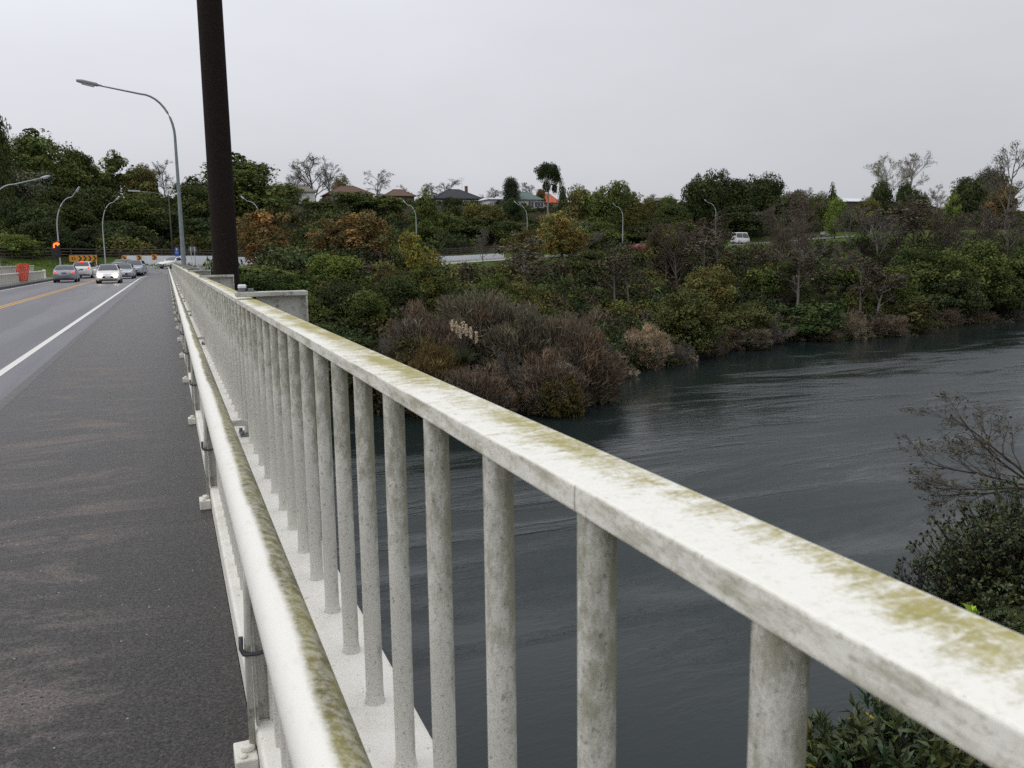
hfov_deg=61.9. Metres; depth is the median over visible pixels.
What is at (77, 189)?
street lamp
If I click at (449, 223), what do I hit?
leafy tree
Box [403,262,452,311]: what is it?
leafy tree
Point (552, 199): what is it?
house
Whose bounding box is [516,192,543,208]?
house
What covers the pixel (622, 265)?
slender tree
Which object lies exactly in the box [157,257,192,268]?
car
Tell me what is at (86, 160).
leafy tree
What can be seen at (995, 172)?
bare tree
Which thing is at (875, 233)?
bare tree
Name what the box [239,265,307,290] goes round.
shrub
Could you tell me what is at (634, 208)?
leafy tree
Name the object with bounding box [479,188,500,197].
bare tree
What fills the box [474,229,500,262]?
bare tree
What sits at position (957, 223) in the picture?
bare tree
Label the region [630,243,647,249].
car
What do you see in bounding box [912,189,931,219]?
leafy tree
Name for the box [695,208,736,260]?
slender tree
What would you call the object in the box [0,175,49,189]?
street lamp
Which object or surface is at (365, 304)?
leafy tree
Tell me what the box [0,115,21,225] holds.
leafy tree
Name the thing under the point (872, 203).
leafy tree
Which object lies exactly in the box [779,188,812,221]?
leafy tree
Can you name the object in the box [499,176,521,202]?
leafy tree
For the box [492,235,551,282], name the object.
slender tree
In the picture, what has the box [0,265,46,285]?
balustrade
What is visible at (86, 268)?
car
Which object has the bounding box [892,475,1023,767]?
dense bush
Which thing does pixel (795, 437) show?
river water
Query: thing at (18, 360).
road marking
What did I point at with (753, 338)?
scrub bush
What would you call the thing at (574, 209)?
leafy tree
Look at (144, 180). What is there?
leafy tree
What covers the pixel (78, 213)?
leafy tree
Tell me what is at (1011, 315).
scrub bush
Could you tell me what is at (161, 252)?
crib wall
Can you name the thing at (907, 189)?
leafy tree
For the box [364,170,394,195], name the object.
bare tree
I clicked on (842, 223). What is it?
bare tree
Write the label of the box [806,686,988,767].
broadleaf shrub
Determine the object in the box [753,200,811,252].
bare tree
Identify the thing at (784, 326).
shrub
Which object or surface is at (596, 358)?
scrub bush
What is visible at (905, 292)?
leafy tree
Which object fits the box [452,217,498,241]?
leafy tree
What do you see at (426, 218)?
conical tree
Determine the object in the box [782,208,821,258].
bare tree
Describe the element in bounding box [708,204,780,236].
leafy tree
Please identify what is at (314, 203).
leafy tree
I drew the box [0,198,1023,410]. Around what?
bank terrain
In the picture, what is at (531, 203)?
window
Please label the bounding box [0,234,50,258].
leafy tree
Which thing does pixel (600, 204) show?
leafy tree
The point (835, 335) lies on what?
scrub bush
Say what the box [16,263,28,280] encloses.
safety mesh
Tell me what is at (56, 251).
traffic signal
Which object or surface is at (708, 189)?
leafy tree
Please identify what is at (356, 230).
leafy tree
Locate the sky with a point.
(653, 96)
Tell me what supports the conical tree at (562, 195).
on the bank terrain at (489, 244)
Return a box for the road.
[0,235,863,399]
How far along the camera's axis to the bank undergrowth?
129.59 m
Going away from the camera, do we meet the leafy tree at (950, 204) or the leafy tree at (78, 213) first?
the leafy tree at (78, 213)
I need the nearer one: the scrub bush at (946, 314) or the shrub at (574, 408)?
the shrub at (574, 408)
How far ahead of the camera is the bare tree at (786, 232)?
163.60 m
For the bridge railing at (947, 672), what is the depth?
1.32 m
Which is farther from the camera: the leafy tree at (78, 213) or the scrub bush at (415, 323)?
the leafy tree at (78, 213)
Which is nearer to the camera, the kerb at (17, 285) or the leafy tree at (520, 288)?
the kerb at (17, 285)
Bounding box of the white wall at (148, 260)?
[127,253,503,266]
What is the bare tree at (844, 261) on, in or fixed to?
on the bank terrain at (489, 244)
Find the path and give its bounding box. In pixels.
[441,255,579,263]
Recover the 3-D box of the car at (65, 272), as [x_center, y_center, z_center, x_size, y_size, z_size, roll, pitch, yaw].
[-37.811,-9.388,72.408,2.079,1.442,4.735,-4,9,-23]
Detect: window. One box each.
[528,201,533,207]
[534,201,543,207]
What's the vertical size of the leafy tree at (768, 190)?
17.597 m
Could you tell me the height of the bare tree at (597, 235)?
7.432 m
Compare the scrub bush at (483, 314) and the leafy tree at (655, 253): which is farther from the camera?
the leafy tree at (655, 253)
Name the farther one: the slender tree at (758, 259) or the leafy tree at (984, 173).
the leafy tree at (984, 173)
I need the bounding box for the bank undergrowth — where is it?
[202,230,1023,398]
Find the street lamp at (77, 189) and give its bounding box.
[56,186,79,264]
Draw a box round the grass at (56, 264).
[0,231,1020,277]
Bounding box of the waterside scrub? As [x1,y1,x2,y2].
[488,304,1023,406]
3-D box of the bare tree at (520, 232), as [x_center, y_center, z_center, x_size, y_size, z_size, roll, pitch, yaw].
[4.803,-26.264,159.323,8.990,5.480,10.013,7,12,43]
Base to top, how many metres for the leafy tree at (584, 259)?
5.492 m
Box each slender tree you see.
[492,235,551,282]
[586,244,629,311]
[605,254,648,305]
[676,229,724,270]
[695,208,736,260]
[702,227,737,265]
[740,242,781,296]
[771,249,826,305]
[840,254,889,312]
[858,265,913,313]
[880,199,935,245]
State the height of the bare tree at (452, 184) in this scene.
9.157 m
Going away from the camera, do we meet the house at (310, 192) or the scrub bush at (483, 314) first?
the scrub bush at (483, 314)
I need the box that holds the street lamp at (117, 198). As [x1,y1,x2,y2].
[102,196,119,262]
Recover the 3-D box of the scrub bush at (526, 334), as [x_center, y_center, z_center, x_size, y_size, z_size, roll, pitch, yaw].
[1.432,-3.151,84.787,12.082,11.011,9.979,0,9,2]
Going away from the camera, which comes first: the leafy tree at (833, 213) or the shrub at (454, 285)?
the shrub at (454, 285)
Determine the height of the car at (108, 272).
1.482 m
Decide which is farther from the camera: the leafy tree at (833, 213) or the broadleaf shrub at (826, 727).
the leafy tree at (833, 213)
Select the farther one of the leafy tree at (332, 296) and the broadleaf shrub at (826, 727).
the leafy tree at (332, 296)
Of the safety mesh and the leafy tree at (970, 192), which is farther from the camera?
the leafy tree at (970, 192)
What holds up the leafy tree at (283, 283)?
on the bank terrain at (489, 244)
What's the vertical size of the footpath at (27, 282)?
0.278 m
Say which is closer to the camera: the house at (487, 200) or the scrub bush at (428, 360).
the scrub bush at (428, 360)
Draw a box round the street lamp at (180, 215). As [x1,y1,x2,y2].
[76,79,185,265]
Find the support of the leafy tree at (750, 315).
on the bank terrain at (489, 244)
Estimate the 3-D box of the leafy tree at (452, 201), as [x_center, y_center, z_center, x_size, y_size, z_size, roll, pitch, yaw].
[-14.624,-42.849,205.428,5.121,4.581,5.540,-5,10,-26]
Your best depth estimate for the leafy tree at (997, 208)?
285.39 m
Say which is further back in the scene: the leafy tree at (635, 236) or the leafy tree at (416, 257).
the leafy tree at (635, 236)
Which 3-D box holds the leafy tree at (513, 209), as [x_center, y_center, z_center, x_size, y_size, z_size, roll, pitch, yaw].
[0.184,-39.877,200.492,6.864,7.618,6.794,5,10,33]
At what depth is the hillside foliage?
162.52 m
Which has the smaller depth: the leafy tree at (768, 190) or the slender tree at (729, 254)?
the slender tree at (729, 254)
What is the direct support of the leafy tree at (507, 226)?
on the bank terrain at (489, 244)
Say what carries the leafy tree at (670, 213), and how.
on the bank terrain at (489, 244)
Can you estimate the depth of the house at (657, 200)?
263.16 m
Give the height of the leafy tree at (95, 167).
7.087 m
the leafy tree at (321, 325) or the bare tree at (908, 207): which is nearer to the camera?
the leafy tree at (321, 325)
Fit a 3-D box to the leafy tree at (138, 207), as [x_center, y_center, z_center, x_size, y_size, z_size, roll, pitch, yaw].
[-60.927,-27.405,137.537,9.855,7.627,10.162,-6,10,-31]
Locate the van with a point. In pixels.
(742, 237)
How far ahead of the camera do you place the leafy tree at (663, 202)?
204.97 m
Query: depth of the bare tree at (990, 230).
192.99 m
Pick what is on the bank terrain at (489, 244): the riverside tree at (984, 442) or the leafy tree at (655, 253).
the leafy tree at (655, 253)
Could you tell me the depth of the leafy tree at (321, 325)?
86.76 m
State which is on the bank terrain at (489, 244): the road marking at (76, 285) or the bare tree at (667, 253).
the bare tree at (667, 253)
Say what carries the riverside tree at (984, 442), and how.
on the near bank terrain
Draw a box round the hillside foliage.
[0,193,1023,256]
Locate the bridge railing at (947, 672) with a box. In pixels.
[171,262,1023,767]
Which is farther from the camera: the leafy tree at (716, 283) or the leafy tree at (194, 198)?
the leafy tree at (194, 198)
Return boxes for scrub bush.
[377,320,403,409]
[381,298,473,367]
[400,332,466,418]
[431,286,537,371]
[439,359,521,412]
[469,298,582,390]
[480,344,533,412]
[510,345,592,415]
[543,304,632,405]
[621,321,673,369]
[659,337,696,365]
[699,334,730,356]
[718,321,774,350]
[756,315,798,343]
[804,328,845,340]
[839,307,876,339]
[859,313,913,336]
[887,561,935,595]
[909,319,940,332]
[933,306,973,324]
[973,310,1013,323]
[1002,309,1023,319]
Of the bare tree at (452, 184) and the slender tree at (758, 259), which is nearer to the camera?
the slender tree at (758, 259)
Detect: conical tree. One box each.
[331,173,352,189]
[403,184,448,241]
[555,178,567,218]
[822,182,839,230]
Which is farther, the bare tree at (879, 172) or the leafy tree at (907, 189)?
the bare tree at (879, 172)
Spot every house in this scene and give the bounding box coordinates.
[293,186,317,201]
[320,182,374,203]
[380,189,416,203]
[431,180,482,204]
[478,198,504,205]
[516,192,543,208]
[544,193,557,206]
[654,198,678,204]
[835,198,902,216]
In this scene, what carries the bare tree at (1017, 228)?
on the bank terrain at (489, 244)
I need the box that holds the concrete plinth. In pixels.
[172,274,432,767]
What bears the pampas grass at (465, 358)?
on the bank terrain at (489, 244)
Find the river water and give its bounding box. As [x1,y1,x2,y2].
[315,319,1023,767]
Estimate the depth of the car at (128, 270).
82.28 m
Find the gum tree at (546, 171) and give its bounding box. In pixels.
[534,161,561,219]
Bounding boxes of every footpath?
[0,274,248,767]
[0,277,52,286]
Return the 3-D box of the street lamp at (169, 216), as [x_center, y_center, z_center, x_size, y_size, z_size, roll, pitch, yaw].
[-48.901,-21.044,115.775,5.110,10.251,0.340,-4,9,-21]
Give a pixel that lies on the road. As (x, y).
(27, 326)
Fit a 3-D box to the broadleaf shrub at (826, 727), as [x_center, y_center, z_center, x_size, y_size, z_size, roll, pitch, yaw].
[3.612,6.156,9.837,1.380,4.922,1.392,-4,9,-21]
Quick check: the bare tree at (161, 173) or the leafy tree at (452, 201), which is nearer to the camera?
the bare tree at (161, 173)
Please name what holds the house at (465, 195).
on the bank terrain at (489, 244)
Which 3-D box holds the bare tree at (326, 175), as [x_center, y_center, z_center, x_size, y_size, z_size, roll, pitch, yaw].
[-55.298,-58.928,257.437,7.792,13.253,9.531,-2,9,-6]
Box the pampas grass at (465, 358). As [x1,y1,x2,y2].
[449,319,482,364]
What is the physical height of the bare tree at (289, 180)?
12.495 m
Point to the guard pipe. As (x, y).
(294, 692)
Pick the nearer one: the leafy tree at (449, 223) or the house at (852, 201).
the leafy tree at (449, 223)
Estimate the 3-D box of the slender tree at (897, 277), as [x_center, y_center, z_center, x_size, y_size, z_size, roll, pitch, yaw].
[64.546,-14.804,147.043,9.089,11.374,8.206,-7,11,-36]
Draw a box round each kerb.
[0,274,150,411]
[0,279,52,289]
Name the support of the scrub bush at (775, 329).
on the bank terrain at (489, 244)
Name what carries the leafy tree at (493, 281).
on the bank terrain at (489, 244)
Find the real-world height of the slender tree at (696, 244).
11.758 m
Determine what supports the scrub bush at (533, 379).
on the bank terrain at (489, 244)
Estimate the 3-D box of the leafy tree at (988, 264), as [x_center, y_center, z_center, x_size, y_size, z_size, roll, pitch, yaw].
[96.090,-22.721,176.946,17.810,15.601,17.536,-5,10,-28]
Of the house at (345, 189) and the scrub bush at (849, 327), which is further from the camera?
the house at (345, 189)
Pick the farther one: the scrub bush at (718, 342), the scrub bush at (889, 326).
the scrub bush at (889, 326)
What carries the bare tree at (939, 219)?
on the bank terrain at (489, 244)
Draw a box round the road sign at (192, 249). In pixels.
[189,247,195,263]
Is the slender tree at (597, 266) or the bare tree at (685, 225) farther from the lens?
the bare tree at (685, 225)
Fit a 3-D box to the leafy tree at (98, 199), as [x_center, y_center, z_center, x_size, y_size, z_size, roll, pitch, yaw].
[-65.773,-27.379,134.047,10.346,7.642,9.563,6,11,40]
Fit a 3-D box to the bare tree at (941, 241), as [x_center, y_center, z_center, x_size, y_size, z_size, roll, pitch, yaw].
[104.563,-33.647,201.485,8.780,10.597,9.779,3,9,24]
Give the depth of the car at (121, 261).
100.84 m
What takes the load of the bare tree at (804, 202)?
on the bank terrain at (489, 244)
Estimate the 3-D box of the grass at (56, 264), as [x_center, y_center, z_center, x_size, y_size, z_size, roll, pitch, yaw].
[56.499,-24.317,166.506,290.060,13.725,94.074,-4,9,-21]
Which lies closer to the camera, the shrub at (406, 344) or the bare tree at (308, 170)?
the shrub at (406, 344)
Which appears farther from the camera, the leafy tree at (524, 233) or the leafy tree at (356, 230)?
the leafy tree at (524, 233)
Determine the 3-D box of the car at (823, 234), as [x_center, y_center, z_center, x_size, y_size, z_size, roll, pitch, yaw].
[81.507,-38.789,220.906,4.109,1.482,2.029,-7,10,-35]
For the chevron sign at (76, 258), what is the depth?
105.95 m
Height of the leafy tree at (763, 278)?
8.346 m
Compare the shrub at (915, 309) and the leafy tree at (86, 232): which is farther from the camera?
the shrub at (915, 309)
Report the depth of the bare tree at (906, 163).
296.42 m
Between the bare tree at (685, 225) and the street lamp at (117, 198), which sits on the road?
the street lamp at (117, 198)
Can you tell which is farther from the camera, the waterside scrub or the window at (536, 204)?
the window at (536, 204)
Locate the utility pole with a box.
[197,0,239,290]
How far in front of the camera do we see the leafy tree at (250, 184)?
157.97 m
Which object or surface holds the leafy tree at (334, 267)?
on the bank terrain at (489, 244)
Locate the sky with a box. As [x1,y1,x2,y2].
[0,0,1023,210]
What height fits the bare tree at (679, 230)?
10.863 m
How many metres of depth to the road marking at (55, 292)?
41.98 m
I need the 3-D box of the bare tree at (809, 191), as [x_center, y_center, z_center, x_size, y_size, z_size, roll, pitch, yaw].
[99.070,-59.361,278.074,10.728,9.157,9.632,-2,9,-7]
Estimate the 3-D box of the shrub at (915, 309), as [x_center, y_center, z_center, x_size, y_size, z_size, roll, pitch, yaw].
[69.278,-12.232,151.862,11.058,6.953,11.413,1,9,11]
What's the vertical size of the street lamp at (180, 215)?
9.950 m
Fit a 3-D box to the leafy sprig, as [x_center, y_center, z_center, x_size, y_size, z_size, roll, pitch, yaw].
[5.383,5.486,10.460,0.550,5.933,0.245,3,9,24]
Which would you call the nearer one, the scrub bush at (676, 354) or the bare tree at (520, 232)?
the scrub bush at (676, 354)
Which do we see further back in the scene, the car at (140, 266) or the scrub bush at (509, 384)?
the car at (140, 266)
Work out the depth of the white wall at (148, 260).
119.80 m
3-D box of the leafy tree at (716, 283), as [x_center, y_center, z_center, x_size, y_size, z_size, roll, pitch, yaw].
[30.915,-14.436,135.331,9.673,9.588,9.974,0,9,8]
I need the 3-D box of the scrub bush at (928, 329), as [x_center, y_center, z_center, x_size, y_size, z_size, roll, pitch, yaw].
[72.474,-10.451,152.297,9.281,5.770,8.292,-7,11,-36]
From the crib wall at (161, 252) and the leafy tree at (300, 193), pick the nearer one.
the crib wall at (161, 252)
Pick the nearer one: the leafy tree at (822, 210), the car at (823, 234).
the car at (823, 234)
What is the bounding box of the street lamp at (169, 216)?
[128,190,173,255]
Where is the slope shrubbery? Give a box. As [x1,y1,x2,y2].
[106,192,1023,222]
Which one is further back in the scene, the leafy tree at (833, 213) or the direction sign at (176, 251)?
the leafy tree at (833, 213)
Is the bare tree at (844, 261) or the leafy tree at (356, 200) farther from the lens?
the leafy tree at (356, 200)
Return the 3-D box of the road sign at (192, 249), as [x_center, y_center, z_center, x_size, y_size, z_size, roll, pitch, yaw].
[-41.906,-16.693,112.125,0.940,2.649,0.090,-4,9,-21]
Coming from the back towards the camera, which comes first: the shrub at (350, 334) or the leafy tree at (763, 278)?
the leafy tree at (763, 278)
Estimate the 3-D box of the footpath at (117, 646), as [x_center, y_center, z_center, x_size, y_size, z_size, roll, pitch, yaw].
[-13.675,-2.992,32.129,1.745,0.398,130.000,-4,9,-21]
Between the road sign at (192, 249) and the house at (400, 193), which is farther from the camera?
the house at (400, 193)
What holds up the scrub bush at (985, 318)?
on the bank terrain at (489, 244)
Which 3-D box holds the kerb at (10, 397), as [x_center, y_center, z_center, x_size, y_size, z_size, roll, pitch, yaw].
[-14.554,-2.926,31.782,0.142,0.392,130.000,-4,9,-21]
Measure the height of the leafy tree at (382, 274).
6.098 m
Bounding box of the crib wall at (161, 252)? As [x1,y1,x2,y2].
[0,245,507,263]
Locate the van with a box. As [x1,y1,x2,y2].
[731,232,749,243]
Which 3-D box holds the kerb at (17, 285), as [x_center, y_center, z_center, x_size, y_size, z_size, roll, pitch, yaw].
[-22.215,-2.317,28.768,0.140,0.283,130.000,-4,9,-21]
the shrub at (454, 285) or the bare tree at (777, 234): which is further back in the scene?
the bare tree at (777, 234)
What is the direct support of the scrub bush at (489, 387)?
on the bank terrain at (489, 244)
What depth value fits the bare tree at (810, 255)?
148.75 m
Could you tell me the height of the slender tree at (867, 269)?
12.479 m
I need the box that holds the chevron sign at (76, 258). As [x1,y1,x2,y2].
[69,255,96,264]
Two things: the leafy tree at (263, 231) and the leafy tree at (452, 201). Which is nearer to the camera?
the leafy tree at (263, 231)
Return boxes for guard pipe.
[168,267,371,767]
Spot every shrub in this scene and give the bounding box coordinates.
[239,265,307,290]
[328,326,378,362]
[351,334,423,415]
[439,281,483,315]
[535,370,584,418]
[770,303,848,334]
[773,322,813,340]
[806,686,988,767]
[806,712,877,767]
[875,296,938,332]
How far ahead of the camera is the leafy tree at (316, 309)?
89.70 m
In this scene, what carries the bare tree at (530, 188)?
on the bank terrain at (489, 244)
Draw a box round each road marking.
[0,237,828,306]
[0,238,815,308]
[0,276,145,375]
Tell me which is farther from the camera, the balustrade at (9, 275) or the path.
the path
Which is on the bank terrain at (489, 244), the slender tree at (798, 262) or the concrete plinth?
the slender tree at (798, 262)
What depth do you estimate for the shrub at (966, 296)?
165.97 m
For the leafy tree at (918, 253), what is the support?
on the bank terrain at (489, 244)
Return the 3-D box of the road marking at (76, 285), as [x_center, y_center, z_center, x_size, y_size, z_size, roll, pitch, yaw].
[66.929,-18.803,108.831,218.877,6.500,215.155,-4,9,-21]
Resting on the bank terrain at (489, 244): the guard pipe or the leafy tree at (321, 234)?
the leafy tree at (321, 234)
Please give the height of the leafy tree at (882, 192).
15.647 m
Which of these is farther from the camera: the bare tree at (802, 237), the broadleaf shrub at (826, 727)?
the bare tree at (802, 237)
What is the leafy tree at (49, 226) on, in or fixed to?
on the bank terrain at (489, 244)
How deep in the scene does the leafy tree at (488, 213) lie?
192.66 m
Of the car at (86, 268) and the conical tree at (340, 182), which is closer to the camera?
the car at (86, 268)
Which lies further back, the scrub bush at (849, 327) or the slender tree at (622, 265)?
the scrub bush at (849, 327)
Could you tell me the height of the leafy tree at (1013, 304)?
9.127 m
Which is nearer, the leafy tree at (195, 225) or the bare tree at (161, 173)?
the leafy tree at (195, 225)
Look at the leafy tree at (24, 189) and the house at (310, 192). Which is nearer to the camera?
the leafy tree at (24, 189)
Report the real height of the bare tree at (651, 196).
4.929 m
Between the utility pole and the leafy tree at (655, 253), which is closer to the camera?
the utility pole
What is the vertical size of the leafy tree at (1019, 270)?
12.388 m
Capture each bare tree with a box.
[150,159,174,192]
[286,171,314,186]
[287,153,342,200]
[318,168,338,191]
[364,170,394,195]
[419,178,459,196]
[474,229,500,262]
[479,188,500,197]
[509,228,545,244]
[517,183,535,193]
[572,219,605,250]
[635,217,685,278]
[643,194,665,203]
[646,231,692,284]
[658,222,707,281]
[662,221,712,261]
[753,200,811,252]
[762,219,798,252]
[763,219,823,263]
[766,240,829,301]
[769,221,815,260]
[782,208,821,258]
[787,190,833,229]
[801,187,825,196]
[825,241,868,285]
[830,205,871,247]
[846,206,908,265]
[862,152,914,191]
[871,192,936,254]
[895,149,936,186]
[895,200,954,246]
[928,184,946,215]
[931,209,970,248]
[934,202,1016,249]
[936,218,973,252]
[972,140,1023,231]
[973,209,1023,257]
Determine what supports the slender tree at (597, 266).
on the bank terrain at (489, 244)
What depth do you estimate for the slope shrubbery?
216.77 m
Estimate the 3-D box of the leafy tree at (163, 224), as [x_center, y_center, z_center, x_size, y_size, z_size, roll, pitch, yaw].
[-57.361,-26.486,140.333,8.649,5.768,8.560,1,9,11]
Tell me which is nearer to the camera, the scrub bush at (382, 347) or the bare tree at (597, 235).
the scrub bush at (382, 347)
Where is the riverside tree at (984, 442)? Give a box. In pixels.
[890,388,1023,524]
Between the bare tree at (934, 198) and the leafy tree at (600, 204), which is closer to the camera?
the leafy tree at (600, 204)
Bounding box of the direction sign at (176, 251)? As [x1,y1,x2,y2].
[175,247,178,256]
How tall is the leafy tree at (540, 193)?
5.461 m
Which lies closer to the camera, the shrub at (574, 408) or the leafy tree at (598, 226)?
the shrub at (574, 408)
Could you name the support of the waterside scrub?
on the bank terrain at (489, 244)
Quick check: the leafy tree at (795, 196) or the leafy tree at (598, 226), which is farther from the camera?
the leafy tree at (795, 196)
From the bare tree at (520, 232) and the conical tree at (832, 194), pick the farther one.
the conical tree at (832, 194)
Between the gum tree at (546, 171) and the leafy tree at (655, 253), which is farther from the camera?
the gum tree at (546, 171)
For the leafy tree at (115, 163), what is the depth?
149.77 m
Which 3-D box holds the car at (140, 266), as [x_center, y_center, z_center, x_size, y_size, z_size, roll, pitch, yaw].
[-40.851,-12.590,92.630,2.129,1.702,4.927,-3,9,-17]
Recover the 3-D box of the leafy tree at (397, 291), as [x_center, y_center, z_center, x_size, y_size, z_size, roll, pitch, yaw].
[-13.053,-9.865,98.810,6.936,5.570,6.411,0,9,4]
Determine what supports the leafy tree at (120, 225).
on the bank terrain at (489, 244)
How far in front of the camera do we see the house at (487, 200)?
228.35 m
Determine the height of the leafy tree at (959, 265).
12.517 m
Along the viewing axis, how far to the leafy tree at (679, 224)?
196.82 m
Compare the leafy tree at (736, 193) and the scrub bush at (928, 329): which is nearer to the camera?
the scrub bush at (928, 329)
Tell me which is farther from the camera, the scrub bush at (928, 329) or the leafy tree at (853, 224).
the leafy tree at (853, 224)
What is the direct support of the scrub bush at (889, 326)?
on the bank terrain at (489, 244)
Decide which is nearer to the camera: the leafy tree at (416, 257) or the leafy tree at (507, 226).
the leafy tree at (416, 257)
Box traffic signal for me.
[52,241,60,257]
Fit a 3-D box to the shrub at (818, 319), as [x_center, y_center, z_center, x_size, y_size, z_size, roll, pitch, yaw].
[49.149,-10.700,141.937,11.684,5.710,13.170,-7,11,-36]
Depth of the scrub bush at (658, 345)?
106.98 m
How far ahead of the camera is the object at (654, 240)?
148.07 m
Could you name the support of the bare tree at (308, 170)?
on the bank terrain at (489, 244)
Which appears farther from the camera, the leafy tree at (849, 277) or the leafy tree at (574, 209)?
the leafy tree at (574, 209)
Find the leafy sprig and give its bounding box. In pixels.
[961,603,980,613]
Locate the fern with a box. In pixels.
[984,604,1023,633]
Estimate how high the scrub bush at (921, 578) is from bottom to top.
1.824 m
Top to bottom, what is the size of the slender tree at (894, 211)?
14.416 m
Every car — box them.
[53,265,79,282]
[73,261,97,277]
[94,264,122,283]
[110,259,129,263]
[117,264,135,278]
[127,260,146,275]
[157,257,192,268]
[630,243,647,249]
[820,232,833,236]
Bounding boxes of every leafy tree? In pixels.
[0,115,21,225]
[0,196,67,244]
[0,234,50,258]
[4,168,54,216]
[8,127,93,197]
[17,216,77,253]
[29,184,99,232]
[56,147,94,188]
[63,225,113,256]
[65,185,128,223]
[81,163,104,187]
[82,149,134,196]
[92,220,149,237]
[108,191,165,227]
[118,162,161,197]
[142,206,187,237]
[157,175,209,222]
[166,217,210,244]
[190,151,298,224]
[236,206,297,265]
[239,271,317,298]
[274,183,305,199]
[291,201,344,208]
[297,289,334,324]
[301,227,345,255]
[301,253,363,294]
[309,317,344,334]
[313,209,397,261]
[315,279,364,320]
[327,191,410,214]
[338,288,389,334]
[369,263,412,298]
[374,275,426,314]
[398,230,442,270]
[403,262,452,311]
[435,212,466,241]
[441,197,462,211]
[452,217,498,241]
[460,202,509,226]
[468,272,517,304]
[489,220,537,240]
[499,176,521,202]
[501,198,523,221]
[505,228,547,265]
[505,274,546,314]
[535,189,546,201]
[536,210,592,257]
[558,183,590,221]
[569,249,610,279]
[573,217,627,247]
[579,180,633,231]
[614,191,652,230]
[617,223,658,243]
[638,228,688,273]
[640,196,658,222]
[644,202,692,236]
[652,286,730,353]
[657,193,677,210]
[657,220,698,237]
[676,263,737,310]
[678,168,729,233]
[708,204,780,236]
[710,177,760,218]
[722,301,777,331]
[740,259,797,298]
[741,171,788,220]
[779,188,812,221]
[808,193,829,229]
[823,196,846,238]
[826,252,863,290]
[843,205,856,231]
[851,196,883,232]
[863,179,897,225]
[866,263,927,308]
[885,236,951,292]
[894,181,919,211]
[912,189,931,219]
[914,247,976,293]
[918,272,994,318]
[937,190,961,229]
[949,176,989,229]
[950,237,1023,311]
[973,164,1009,210]
[979,276,1023,317]
[980,183,1021,227]
[1000,248,1023,288]
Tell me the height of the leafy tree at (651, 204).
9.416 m
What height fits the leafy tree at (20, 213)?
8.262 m
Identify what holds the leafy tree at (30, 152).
on the bank terrain at (489, 244)
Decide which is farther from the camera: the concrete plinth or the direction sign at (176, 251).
the direction sign at (176, 251)
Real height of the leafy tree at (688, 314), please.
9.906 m
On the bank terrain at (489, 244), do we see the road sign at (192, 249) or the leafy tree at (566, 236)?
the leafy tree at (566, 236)

